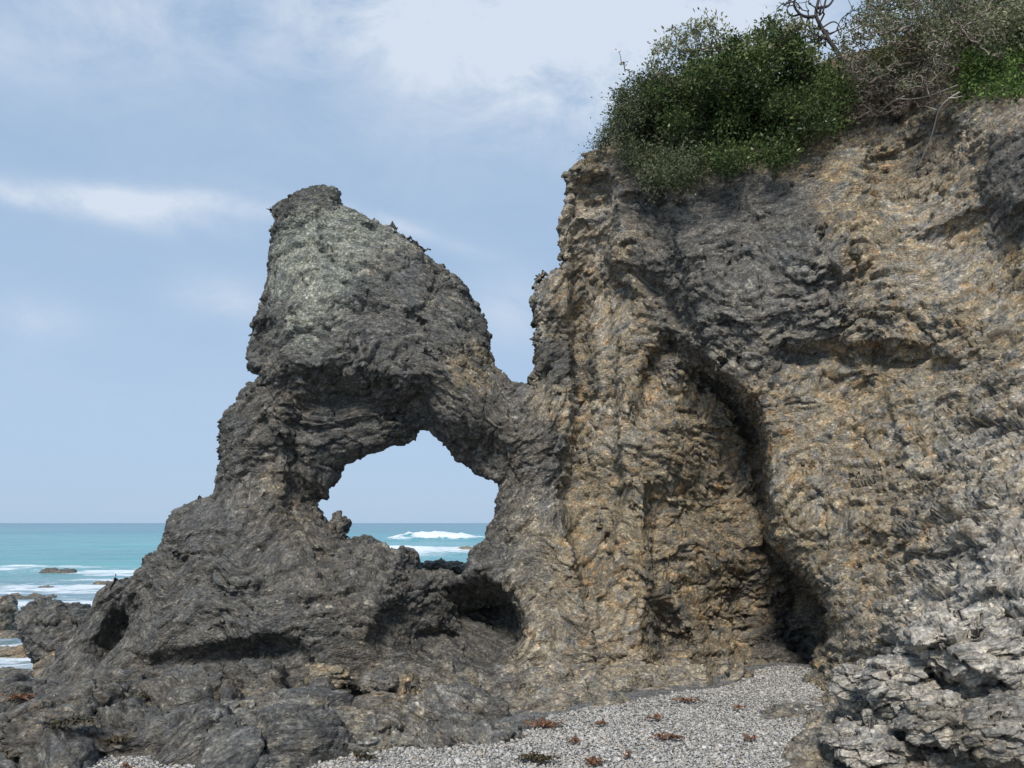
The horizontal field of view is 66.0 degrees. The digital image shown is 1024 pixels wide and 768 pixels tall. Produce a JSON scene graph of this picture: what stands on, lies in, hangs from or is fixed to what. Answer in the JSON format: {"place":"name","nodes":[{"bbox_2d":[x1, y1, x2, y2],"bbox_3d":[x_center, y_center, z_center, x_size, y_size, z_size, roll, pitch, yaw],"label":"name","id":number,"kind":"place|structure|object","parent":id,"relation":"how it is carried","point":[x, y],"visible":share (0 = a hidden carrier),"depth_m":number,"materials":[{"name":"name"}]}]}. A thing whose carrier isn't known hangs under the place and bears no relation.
{"place":"outdoors","nodes":[
{"label":"outdoors","id":0,"kind":"place"},
{"bbox_2d":[0,523,488,678],"bbox_3d":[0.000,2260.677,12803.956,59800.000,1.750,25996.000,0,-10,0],"label":"sea","id":1,"kind":"structure","parent":0,"point":[91,553],"depth_m":83.53,"materials":[{"name":"liquid"}]},
{"bbox_2d":[0,630,18,637],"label":"sea rock","id":2,"kind":"object","parent":1,"relation":"in","point":[8,633],"visible":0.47,"depth_m":19.00,"materials":[{"name":"stone"}]},
{"bbox_2d":[0,644,27,657],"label":"sea rock","id":3,"kind":"object","parent":1,"relation":"in","point":[7,651],"visible":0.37,"depth_m":16.42,"materials":[{"name":"stone"}]},
{"bbox_2d":[0,667,33,678],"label":"sea rock","id":4,"kind":"object","parent":1,"relation":"in","point":[7,672],"visible":0.54,"depth_m":14.19,"materials":[{"name":"stone"}]},
{"bbox_2d":[12,593,56,598],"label":"sea rock","id":5,"kind":"object","parent":1,"relation":"in","point":[30,596],"visible":0.56,"depth_m":29.13,"materials":[{"name":"stone"}]},
{"bbox_2d":[38,585,53,587],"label":"sea rock","id":6,"kind":"object","parent":1,"relation":"in","point":[46,586],"visible":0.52,"depth_m":33.11,"materials":[{"name":"stone"}]},
{"bbox_2d":[39,567,76,572],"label":"sea rock","id":7,"kind":"object","parent":1,"relation":"in","point":[54,570],"visible":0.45,"depth_m":42.97,"materials":[{"name":"stone"}]},
{"bbox_2d":[93,580,110,584],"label":"sea rock","id":8,"kind":"object","parent":1,"relation":"in","point":[101,582],"visible":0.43,"depth_m":35.18,"materials":[{"name":"stone"}]},
{"bbox_2d":[458,546,472,549],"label":"sea rock","id":9,"kind":"object","parent":1,"relation":"in","point":[467,547],"visible":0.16,"depth_m":79.90,"materials":[{"name":"stone"}]},
{"bbox_2d":[88,662,849,767],"bbox_3d":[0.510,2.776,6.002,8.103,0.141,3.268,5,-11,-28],"label":"pebbles","id":10,"kind":"object","parent":0,"point":[770,734],"visible":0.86,"depth_m":6.22,"materials":[{"name":"grey gravel"}]},
{"bbox_2d":[0,698,169,765],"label":"boulder","id":11,"kind":"object","parent":10,"relation":"on","point":[20,733],"visible":0.45,"depth_m":6.12,"materials":[{"name":"stone"}]},
{"bbox_2d":[121,761,134,767],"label":"dried kelp","id":12,"kind":"object","parent":10,"relation":"on","point":[125,765],"visible":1,"depth_m":5.56},
{"bbox_2d":[225,691,345,728],"bbox_3d":[-1.853,2.829,6.180,1.371,0.743,0.927,0,-10,0],"label":"boulder","id":13,"kind":"object","parent":10,"relation":"on","point":[245,711],"visible":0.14,"depth_m":6.20,"materials":[{"name":"stone"}]},
{"bbox_2d":[353,752,377,759],"bbox_3d":[-1.073,2.711,5.742,0.207,0.052,0.073,-2,-10,13],"label":"dried kelp","id":14,"kind":"object","parent":10,"relation":"on","point":[366,756],"visible":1,"depth_m":5.73},
{"bbox_2d":[333,706,406,753],"bbox_3d":[-1.355,2.845,6.287,1.078,0.526,0.743,0,-10,0],"label":"boulder","id":15,"kind":"object","parent":10,"relation":"on","point":[372,731],"visible":0.3,"depth_m":6.13,"materials":[{"name":"stone"}]},
{"bbox_2d":[400,717,524,749],"bbox_3d":[-0.443,2.857,6.369,1.087,0.294,0.609,3,-10,-14],"label":"boulder","id":16,"kind":"object","parent":10,"relation":"on","point":[427,733],"visible":0.69,"depth_m":6.21,"materials":[{"name":"stone"}]},
{"bbox_2d":[514,751,560,762],"bbox_3d":[0.178,2.690,5.681,0.310,0.052,0.179,-4,-11,23],"label":"dried kelp","id":17,"kind":"object","parent":10,"relation":"on","point":[539,757],"visible":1,"depth_m":5.67},
{"bbox_2d":[522,717,567,728],"bbox_3d":[0.282,2.837,6.594,0.400,0.049,0.269,0,-10,0],"label":"dried kelp","id":18,"kind":"object","parent":10,"relation":"on","point":[543,722],"visible":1,"depth_m":6.58},
{"bbox_2d":[566,735,580,742],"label":"dried kelp","id":19,"kind":"object","parent":10,"relation":"on","point":[575,738],"visible":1,"depth_m":6.08},
{"bbox_2d":[584,756,607,765],"bbox_3d":[0.587,2.674,5.598,0.158,0.050,0.144,-5,-11,26],"label":"dried kelp","id":20,"kind":"object","parent":10,"relation":"on","point":[592,760],"visible":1,"depth_m":5.59},
{"bbox_2d":[590,719,607,725],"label":"dried kelp","id":21,"kind":"object","parent":10,"relation":"on","point":[599,722],"visible":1,"depth_m":6.58},
{"bbox_2d":[623,749,631,757],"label":"dried kelp","id":22,"kind":"object","parent":10,"relation":"on","point":[629,752],"visible":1,"depth_m":5.73},
{"bbox_2d":[646,712,662,718],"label":"dried kelp","id":23,"kind":"object","parent":10,"relation":"on","point":[657,715],"visible":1,"depth_m":6.75},
{"bbox_2d":[651,732,684,739],"bbox_3d":[1.217,2.746,6.137,0.235,0.047,0.153,-5,-11,26],"label":"dried kelp","id":24,"kind":"object","parent":10,"relation":"on","point":[662,736],"visible":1,"depth_m":6.14},
{"bbox_2d":[672,696,706,702],"bbox_3d":[1.657,2.959,7.398,0.341,0.047,0.149,0,-10,0],"label":"dried kelp","id":25,"kind":"object","parent":10,"relation":"on","point":[689,699],"visible":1,"depth_m":7.38},
{"bbox_2d":[731,704,747,708],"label":"dried kelp","id":26,"kind":"object","parent":10,"relation":"on","point":[737,706],"visible":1,"depth_m":7.12},
{"bbox_2d":[743,734,756,740],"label":"dried kelp","id":27,"kind":"object","parent":10,"relation":"on","point":[747,736],"visible":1,"depth_m":6.12},
{"bbox_2d":[816,708,924,767],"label":"boulder","id":28,"kind":"object","parent":10,"relation":"on","point":[871,741],"visible":0.88,"depth_m":5.31,"materials":[{"name":"stone"}]},
{"bbox_2d":[852,654,941,720],"bbox_3d":[2.802,2.220,5.734,0.564,0.486,0.554,0,-10,0],"label":"boulder","id":29,"kind":"object","parent":28,"relation":"on","point":[888,685],"visible":0.82,"depth_m":5.60,"materials":[{"name":"stone"}]},
{"bbox_2d":[903,601,1023,689],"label":"boulder","id":30,"kind":"object","parent":29,"relation":"on","point":[979,643],"visible":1,"depth_m":5.39,"materials":[{"name":"stone"}]},
{"bbox_2d":[893,633,932,673],"bbox_3d":[3.191,2.069,6.058,0.452,0.310,0.480,0,-10,0],"label":"boulder","id":31,"kind":"object","parent":30,"relation":"on","point":[899,648],"visible":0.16,"depth_m":6.07,"materials":[{"name":"stone"}]},
{"bbox_2d":[0,0,985,522],"label":"sky","id":32,"kind":"structure","parent":0,"point":[147,147],"materials":[{"name":"blue"}]},
{"bbox_2d":[0,606,1023,767],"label":"rock shelf","id":33,"kind":"object","parent":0,"point":[198,726],"visible":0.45,"depth_m":7.19,"materials":[{"name":"stone"}]},
{"bbox_2d":[0,691,42,699],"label":"dried kelp","id":34,"kind":"object","parent":33,"relation":"on","point":[25,695],"visible":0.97,"depth_m":8.14},
{"bbox_2d":[31,651,55,678],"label":"boulder","id":35,"kind":"object","parent":33,"relation":"on","point":[38,668],"visible":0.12,"depth_m":10.56,"materials":[{"name":"stone"}]},
{"bbox_2d":[11,597,90,663],"bbox_3d":[-6.788,3.929,12.100,1.577,1.265,1.481,6,-12,-30],"label":"boulder","id":36,"kind":"object","parent":33,"relation":"on","point":[44,626],"visible":0.48,"depth_m":11.62,"materials":[{"name":"stone"}]},
{"bbox_2d":[31,714,97,728],"bbox_3d":[-3.325,2.515,5.883,0.457,0.052,0.335,0,-10,0],"label":"dried kelp","id":37,"kind":"object","parent":33,"relation":"on","point":[70,720],"visible":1,"depth_m":5.87},
{"bbox_2d":[101,735,132,743],"bbox_3d":[-2.979,2.707,6.003,0.259,0.053,0.170,-4,-11,23],"label":"dried kelp","id":38,"kind":"object","parent":33,"relation":"on","point":[115,739],"visible":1,"depth_m":5.99},
{"bbox_2d":[129,690,150,698],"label":"dried kelp","id":39,"kind":"object","parent":33,"relation":"on","point":[144,696],"visible":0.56,"depth_m":7.56},
{"bbox_2d":[41,184,533,681],"bbox_3d":[-3.027,0.909,11.209,6.577,7.759,3.476,0,-10,0],"label":"rock arch","id":40,"kind":"object","parent":33,"relation":"on","point":[370,336],"visible":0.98,"depth_m":10.40,"materials":[{"name":"stone"}]},
{"bbox_2d":[406,547,419,569],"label":"boulder","id":41,"kind":"object","parent":40,"relation":"on","point":[414,555],"visible":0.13,"depth_m":11.09,"materials":[{"name":"stone"}]},
{"bbox_2d":[304,662,350,689],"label":"boulder","id":42,"kind":"object","parent":33,"relation":"on","point":[339,674],"visible":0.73,"depth_m":8.22,"materials":[{"name":"stone"}]},
{"bbox_2d":[300,679,360,683],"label":"tide pool","id":43,"kind":"structure","parent":33,"relation":"on","point":[355,681],"depth_m":8.36,"materials":[{"name":"grey liquid"}]},
{"bbox_2d":[357,672,398,693],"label":"boulder","id":44,"kind":"object","parent":33,"relation":"on","point":[377,681],"visible":0.91,"depth_m":7.97,"materials":[{"name":"stone"}]},
{"bbox_2d":[418,558,465,574],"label":"boulder","id":45,"kind":"object","parent":33,"relation":"on","point":[457,567],"visible":0.2,"depth_m":13.64,"materials":[{"name":"stone"}]},
{"bbox_2d":[753,702,826,720],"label":"boulder","id":46,"kind":"object","parent":33,"relation":"on","point":[781,711],"visible":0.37,"depth_m":6.99,"materials":[{"name":"stone"}]},
{"bbox_2d":[827,659,877,714],"bbox_3d":[2.735,2.386,6.195,0.437,0.421,0.448,7,-12,-35],"label":"boulder","id":47,"kind":"object","parent":33,"relation":"on","point":[842,685],"visible":0.5,"depth_m":6.12,"materials":[{"name":"stone"}]},
{"bbox_2d":[889,687,964,756],"bbox_3d":[2.843,2.234,5.262,0.645,0.381,0.562,0,-10,0],"label":"boulder","id":48,"kind":"object","parent":33,"relation":"on","point":[925,716],"visible":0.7,"depth_m":5.13,"materials":[{"name":"stone"}]},
{"bbox_2d":[947,693,1023,767],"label":"boulder","id":49,"kind":"object","parent":33,"relation":"on","point":[988,730],"visible":0.95,"depth_m":4.86,"materials":[{"name":"stone"}]},
{"bbox_2d":[510,4,1023,699],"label":"cliff","id":50,"kind":"structure","parent":0,"point":[756,416],"depth_m":9.52,"materials":[{"name":"stone"}]},
{"bbox_2d":[572,96,638,164],"bbox_3d":[1.420,-3.706,11.320,0.896,1.125,0.969,7,-12,-35],"label":"coastal shrub","id":51,"kind":"object","parent":50,"relation":"on","point":[602,137],"visible":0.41,"depth_m":11.23,"materials":[{"name":"green plant"}]},
{"bbox_2d":[615,49,632,90],"bbox_3d":[1.598,-4.196,11.204,0.244,1.335,0.410,-3,-10,16],"label":"coastal shrub","id":52,"kind":"object","parent":50,"relation":"on","point":[623,62],"visible":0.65,"depth_m":11.34,"materials":[{"name":"green plant"}]},
{"bbox_2d":[590,55,728,204],"bbox_3d":[2.012,-3.410,10.612,1.873,2.249,1.780,0,-10,0],"label":"coastal shrub","id":53,"kind":"object","parent":50,"relation":"on","point":[681,173],"visible":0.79,"depth_m":10.63,"materials":[{"name":"green plant"}]},
{"bbox_2d":[639,7,837,88],"bbox_3d":[3.156,-4.374,10.823,2.915,1.823,1.029,0,-10,0],"label":"coastal shrub","id":54,"kind":"object","parent":50,"relation":"on","point":[695,33],"visible":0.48,"depth_m":10.75,"materials":[{"name":"green plant"}]},
{"bbox_2d":[635,5,870,182],"bbox_3d":[3.199,-3.856,10.505,3.297,2.925,2.195,0,-10,0],"label":"coastal shrub","id":55,"kind":"object","parent":50,"relation":"on","point":[727,87],"visible":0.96,"depth_m":10.29,"materials":[{"name":"green plant"}]},
{"bbox_2d":[770,0,913,61],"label":"bare tree","id":56,"kind":"object","parent":50,"relation":"on","point":[824,31],"visible":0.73,"depth_m":10.91,"materials":[{"name":"brown plant"}]},
{"bbox_2d":[863,35,909,70],"bbox_3d":[4.879,-4.402,10.422,0.581,0.624,1.024,-9,-13,41],"label":"coastal shrub","id":57,"kind":"object","parent":50,"relation":"on","point":[874,55],"visible":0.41,"depth_m":10.36,"materials":[{"name":"green plant"}]},
{"bbox_2d":[873,95,904,123],"bbox_3d":[4.886,-3.568,10.243,0.036,0.126,0.558,3,-11,-19],"label":"exposed root","id":58,"kind":"object","parent":50,"relation":"attached to","point":[889,104],"visible":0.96,"depth_m":10.19,"materials":[{"name":"wood"}]},
{"bbox_2d":[873,66,913,101],"bbox_3d":[4.976,-3.967,10.197,0.666,0.687,0.302,2,-10,-9],"label":"exposed root","id":59,"kind":"object","parent":50,"relation":"attached to","point":[887,85],"visible":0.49,"depth_m":10.21,"materials":[{"name":"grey wood"}]},
{"bbox_2d":[838,43,963,122],"bbox_3d":[4.986,-3.893,10.105,1.581,1.260,1.025,-8,-12,37],"label":"coastal shrub","id":60,"kind":"object","parent":50,"relation":"on","point":[900,105],"visible":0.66,"depth_m":10.12,"materials":[{"name":"green plant"}]},
{"bbox_2d":[822,0,1023,99],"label":"coastal shrub","id":61,"kind":"object","parent":50,"relation":"on","point":[915,43],"visible":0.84,"depth_m":9.72,"materials":[{"name":"green plant"}]},
{"bbox_2d":[889,84,957,99],"bbox_3d":[5.163,-3.682,9.924,0.116,0.391,0.999,3,-10,-17],"label":"exposed root","id":62,"kind":"object","parent":50,"relation":"attached to","point":[928,94],"visible":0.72,"depth_m":9.83,"materials":[{"name":"wood"}]},
{"bbox_2d":[841,0,1023,53],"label":"coastal shrub","id":63,"kind":"object","parent":50,"relation":"on","point":[1010,10],"visible":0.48,"depth_m":9.81,"materials":[{"name":"green plant"}]},
{"bbox_2d":[918,91,960,167],"bbox_3d":[5.127,-3.141,9.616,0.199,0.676,0.857,1,-10,-7],"label":"exposed root","id":64,"kind":"object","parent":50,"relation":"attached to","point":[952,96],"visible":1,"depth_m":9.54,"materials":[{"name":"wood"}]},
{"bbox_2d":[940,11,1023,110],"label":"coastal shrub","id":65,"kind":"object","parent":50,"relation":"on","point":[977,66],"visible":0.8,"depth_m":9.38,"materials":[{"name":"green plant"}]},
{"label":"seabed","id":66,"kind":"structure","parent":0,"visible":0},
{"bbox_2d":[0,594,17,629],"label":"boulder","id":67,"kind":"object","parent":66,"relation":"on","point":[8,606],"visible":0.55,"depth_m":19.66,"materials":[{"name":"stone"}]}
]}

